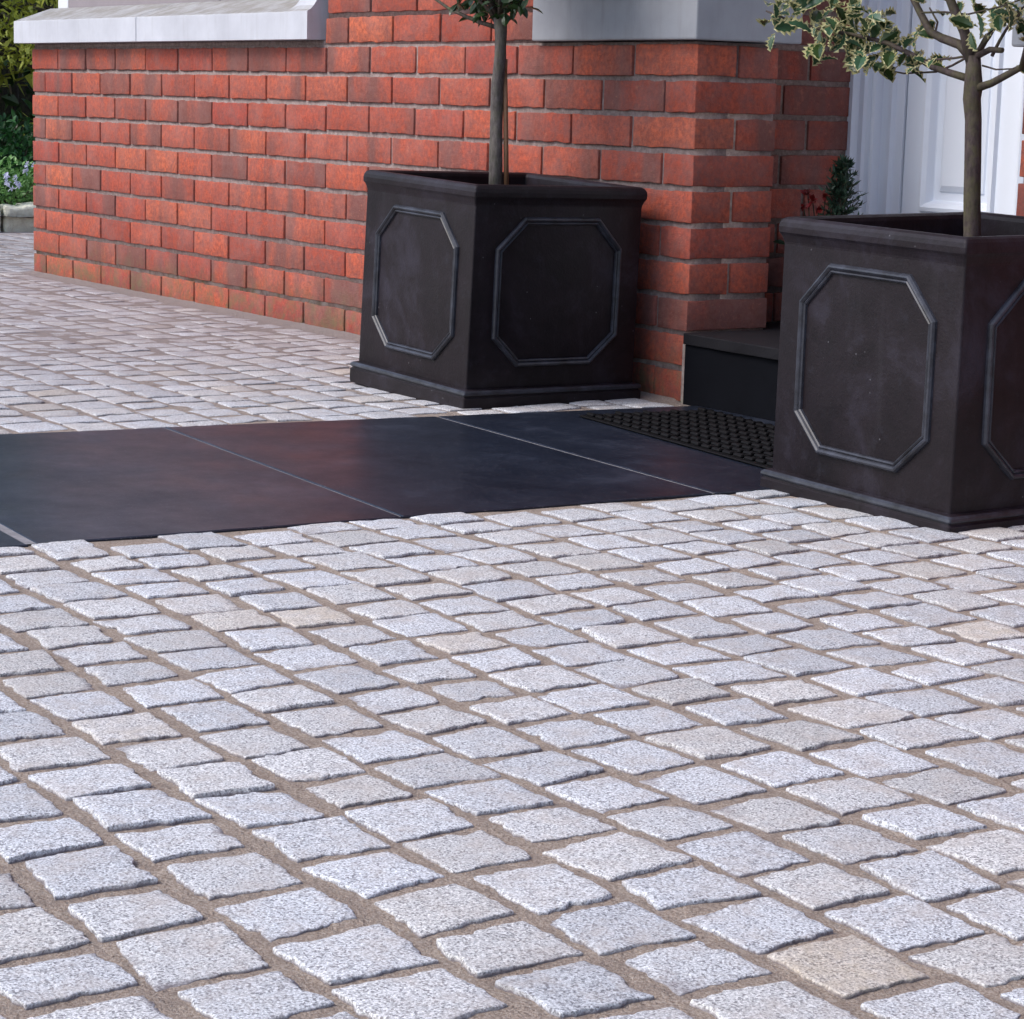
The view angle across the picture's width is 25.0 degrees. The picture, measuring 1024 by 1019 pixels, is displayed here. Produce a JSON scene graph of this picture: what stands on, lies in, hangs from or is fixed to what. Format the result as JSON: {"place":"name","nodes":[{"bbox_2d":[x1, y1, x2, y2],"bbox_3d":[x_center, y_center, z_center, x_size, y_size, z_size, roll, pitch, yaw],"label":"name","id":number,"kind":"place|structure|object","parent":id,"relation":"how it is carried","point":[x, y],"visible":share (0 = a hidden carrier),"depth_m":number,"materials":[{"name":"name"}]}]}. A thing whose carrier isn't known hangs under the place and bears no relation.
{"place":"outdoors","nodes":[
{"label":"outdoors","id":0,"kind":"place"},
{"bbox_2d":[0,197,33,217],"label":"garden soil","id":1,"kind":"structure","parent":0,"point":[20,217],"depth_m":9.92,"materials":[{"name":"brown soil"}]},
{"bbox_2d":[0,108,35,202],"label":"leafy shrub","id":2,"kind":"object","parent":1,"relation":"on","point":[8,126],"visible":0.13,"depth_m":10.58,"materials":[{"name":"green plant"}]},
{"bbox_2d":[0,152,35,204],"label":"periwinkle","id":3,"kind":"object","parent":1,"relation":"on","point":[26,178],"visible":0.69,"depth_m":10.07,"materials":[{"name":"green plant"}]},
{"bbox_2d":[0,0,54,157],"bbox_3d":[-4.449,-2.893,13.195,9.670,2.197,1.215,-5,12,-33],"label":"hedge","id":4,"kind":"object","parent":1,"relation":"on","point":[10,99],"visible":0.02,"depth_m":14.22,"materials":[{"name":"green plant"}]},
{"bbox_2d":[0,0,57,93],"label":"conifer tree","id":5,"kind":"object","parent":1,"relation":"on","point":[20,54],"visible":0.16,"depth_m":11.06,"materials":[{"name":"green plant"}]},
{"bbox_2d":[0,406,774,546],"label":"path","id":6,"kind":"structure","parent":0,"point":[111,485],"depth_m":3.83,"materials":[{"name":"black tile"}]},
{"bbox_2d":[579,407,774,467],"bbox_3d":[0.428,-0.137,4.322,0.300,0.011,0.720,-3,11,-26],"label":"door mat","id":7,"kind":"object","parent":6,"relation":"on","point":[740,438],"depth_m":4.38,"materials":[{"name":"black rubber"}]},
{"bbox_2d":[0,232,1023,1018],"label":"paving setts","id":8,"kind":"structure","parent":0,"point":[842,968],"depth_m":2.26,"materials":[{"name":"stone"}]},
{"bbox_2d":[0,202,35,231],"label":"edging stone","id":9,"kind":"object","parent":8,"relation":"on","point":[13,221],"visible":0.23,"depth_m":9.92,"materials":[{"name":"stone"}]},
{"bbox_2d":[350,170,646,409],"bbox_3d":[-0.028,-0.473,4.920,0.453,0.462,0.453,-5,14,-34],"label":"square planter","id":10,"kind":"object","parent":8,"relation":"on","point":[482,293],"visible":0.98,"depth_m":4.76,"materials":[{"name":"metal"}]},
{"bbox_2d":[435,0,542,184],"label":"standard tree","id":11,"kind":"object","parent":10,"relation":"in","point":[497,11],"visible":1,"depth_m":4.86,"materials":[{"name":"grey plant"}]},
{"bbox_2d":[503,59,508,184],"bbox_3d":[-0.013,-0.814,4.884,0.023,0.271,0.013,9,13,37],"label":"garden cane","id":12,"kind":"object","parent":10,"relation":"in","point":[505,134],"visible":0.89,"depth_m":4.88,"materials":[{"name":"brown wood"}]},
{"bbox_2d":[760,212,1023,532],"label":"square planter","id":13,"kind":"object","parent":8,"relation":"on","point":[900,387],"visible":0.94,"depth_m":3.52,"materials":[{"name":"metal"}]},
{"bbox_2d":[755,0,1023,236],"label":"holly tree","id":14,"kind":"object","parent":13,"relation":"in","point":[857,48],"visible":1,"depth_m":3.72,"materials":[{"name":"green plant"}]},
{"bbox_2d":[0,231,1023,1018],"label":"joint sand","id":15,"kind":"structure","parent":0,"point":[170,1003],"depth_m":2.19,"materials":[{"name":"beige sand"}]},
{"label":"ground","id":16,"kind":"structure","parent":0,"visible":0},
{"bbox_2d":[14,0,1023,420],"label":"brick house","id":17,"kind":"structure","parent":16,"relation":"on","point":[228,154],"depth_m":5.44,"materials":[{"name":"brick"}]},
{"bbox_2d":[58,0,230,7],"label":"window","id":18,"kind":"structure","parent":17,"relation":"in","point":[61,3],"depth_m":7.33,"materials":[{"name":"white paint"}]},
{"bbox_2d":[901,0,1023,214],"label":"door","id":19,"kind":"structure","parent":17,"relation":"in","point":[933,176],"depth_m":4.96,"materials":[{"name":"white paint"}]},
{"bbox_3d":[0.683,-0.481,4.985,0.196,0.180,0.196,-5,12,-33],"label":"plant pot","id":20,"kind":"object","parent":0,"visible":0},
{"bbox_2d":[773,188,831,244],"bbox_3d":[0.653,-0.600,4.980,0.137,0.192,0.166,-5,12,-33],"label":"flowering plant","id":21,"kind":"object","parent":20,"relation":"in","point":[808,205],"visible":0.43,"depth_m":4.96,"materials":[{"name":"red plant"}]},
{"bbox_2d":[817,154,866,215],"bbox_3d":[0.700,-0.638,4.914,0.151,0.235,0.137,1,10,-1],"label":"conifer plant","id":22,"kind":"object","parent":20,"relation":"in","point":[839,194],"visible":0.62,"depth_m":4.91,"materials":[{"name":"green plant"}]}
]}

